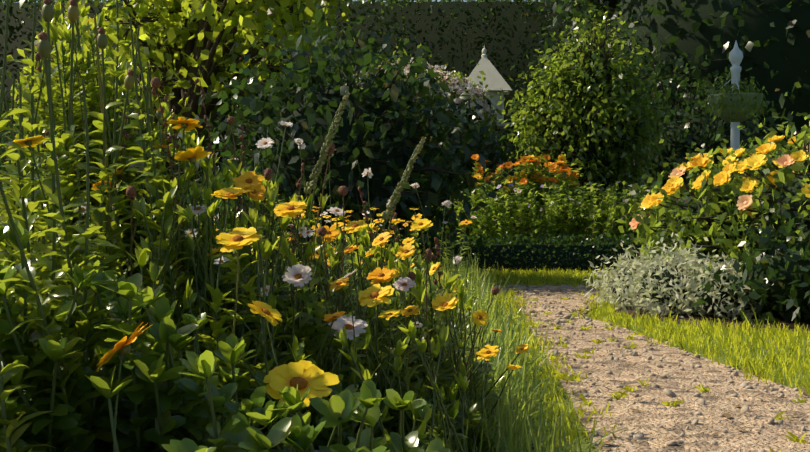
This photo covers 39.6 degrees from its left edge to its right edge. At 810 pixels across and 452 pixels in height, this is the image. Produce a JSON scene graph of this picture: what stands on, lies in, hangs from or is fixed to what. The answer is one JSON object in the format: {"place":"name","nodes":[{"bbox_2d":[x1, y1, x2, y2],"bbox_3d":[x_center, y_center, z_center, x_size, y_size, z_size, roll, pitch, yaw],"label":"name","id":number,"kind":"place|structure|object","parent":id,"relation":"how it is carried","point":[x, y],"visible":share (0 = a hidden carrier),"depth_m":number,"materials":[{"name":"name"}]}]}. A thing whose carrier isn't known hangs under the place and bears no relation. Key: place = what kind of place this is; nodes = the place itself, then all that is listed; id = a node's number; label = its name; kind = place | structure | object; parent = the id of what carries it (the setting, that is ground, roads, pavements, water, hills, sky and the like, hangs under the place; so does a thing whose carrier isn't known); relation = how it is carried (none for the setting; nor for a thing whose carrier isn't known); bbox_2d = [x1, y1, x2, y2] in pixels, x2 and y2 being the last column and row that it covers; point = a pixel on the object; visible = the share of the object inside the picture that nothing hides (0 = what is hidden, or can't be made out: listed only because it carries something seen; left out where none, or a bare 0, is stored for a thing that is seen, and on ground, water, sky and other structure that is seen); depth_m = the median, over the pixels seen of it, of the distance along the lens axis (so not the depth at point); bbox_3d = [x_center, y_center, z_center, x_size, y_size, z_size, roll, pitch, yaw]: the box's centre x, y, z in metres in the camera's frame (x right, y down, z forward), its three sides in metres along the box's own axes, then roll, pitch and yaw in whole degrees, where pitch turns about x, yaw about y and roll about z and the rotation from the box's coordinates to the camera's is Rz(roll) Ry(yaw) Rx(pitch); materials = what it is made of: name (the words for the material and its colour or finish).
{"place":"outdoors","nodes":[
{"label":"outdoors","id":0,"kind":"place"},
{"bbox_2d":[2,0,551,2],"label":"sky","id":1,"kind":"structure","parent":0,"point":[93,0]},
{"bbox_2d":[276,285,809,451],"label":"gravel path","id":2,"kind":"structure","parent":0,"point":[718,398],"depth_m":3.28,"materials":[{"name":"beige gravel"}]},
{"bbox_2d":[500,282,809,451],"bbox_3d":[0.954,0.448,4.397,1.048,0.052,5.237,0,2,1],"label":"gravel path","id":3,"kind":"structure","parent":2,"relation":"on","point":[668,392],"depth_m":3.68,"materials":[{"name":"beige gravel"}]},
{"bbox_2d":[276,262,809,450],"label":"bed soil","id":4,"kind":"structure","parent":0,"point":[781,320],"depth_m":5.21,"materials":[{"name":"brown soil"}]},
{"bbox_2d":[0,0,355,197],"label":"tree","id":5,"kind":"object","parent":4,"relation":"on","point":[200,44],"visible":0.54,"depth_m":10.85,"materials":[{"name":"green plant"}]},
{"bbox_2d":[0,0,681,451],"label":"flower bed plants","id":6,"kind":"object","parent":4,"relation":"on","point":[142,308],"visible":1,"depth_m":1.77,"materials":[{"name":"green plant"}]},
{"bbox_2d":[0,154,690,245],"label":"bed flowers","id":7,"kind":"object","parent":4,"relation":"on","point":[557,211],"visible":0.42,"depth_m":8.88,"materials":[{"name":"green plant"}]},
{"bbox_2d":[0,0,792,283],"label":"bed shrubs","id":8,"kind":"object","parent":4,"relation":"on","point":[610,117],"visible":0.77,"depth_m":7.64,"materials":[{"name":"green plant"}]},
{"bbox_2d":[271,232,651,271],"bbox_3d":[-1.042,0.197,8.323,5.843,0.312,0.411,0,2,1],"label":"edging hedge","id":9,"kind":"object","parent":4,"relation":"on","point":[549,255],"visible":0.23,"depth_m":8.19,"materials":[{"name":"green plant"}]},
{"bbox_2d":[466,45,511,141],"bbox_3d":[0.910,-0.959,12.941,0.600,2.250,0.600,0,2,1],"label":"birdhouse","id":10,"kind":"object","parent":4,"relation":"on","point":[495,81],"visible":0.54,"depth_m":12.71,"materials":[{"name":"beige paint"}]},
{"bbox_2d":[584,82,809,326],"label":"bed bush","id":11,"kind":"object","parent":4,"relation":"on","point":[738,242],"visible":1,"depth_m":5.42,"materials":[{"name":"green plant"}]},
{"bbox_2d":[708,41,763,178],"bbox_3d":[2.619,-0.584,8.929,0.430,1.780,0.430,0,2,1],"label":"post","id":12,"kind":"object","parent":4,"relation":"on","point":[735,55],"visible":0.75,"depth_m":8.85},
{"bbox_2d":[701,75,767,123],"bbox_3d":[2.632,-1.007,8.924,0.543,0.392,0.660,0,2,1],"label":"planter foliage","id":13,"kind":"object","parent":12,"relation":"attached to","point":[744,88],"visible":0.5,"depth_m":8.82,"materials":[{"name":"green plant"}]},
{"bbox_2d":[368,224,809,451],"bbox_3d":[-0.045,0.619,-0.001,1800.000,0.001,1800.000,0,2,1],"label":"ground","id":14,"kind":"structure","parent":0,"point":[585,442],"depth_m":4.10,"materials":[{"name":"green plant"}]},
{"bbox_2d":[0,0,26,41],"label":"dark tree","id":15,"kind":"object","parent":14,"relation":"on","point":[10,11],"visible":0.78,"depth_m":17.67,"materials":[{"name":"green plant"}]},
{"bbox_2d":[0,0,610,217],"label":"hedge","id":16,"kind":"object","parent":14,"relation":"on","point":[458,35],"visible":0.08,"depth_m":20.10,"materials":[{"name":"green plant"}]},
{"bbox_2d":[504,0,809,170],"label":"dark tree","id":17,"kind":"object","parent":14,"relation":"on","point":[771,38],"visible":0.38,"depth_m":12.85,"materials":[{"name":"green plant"}]}
]}

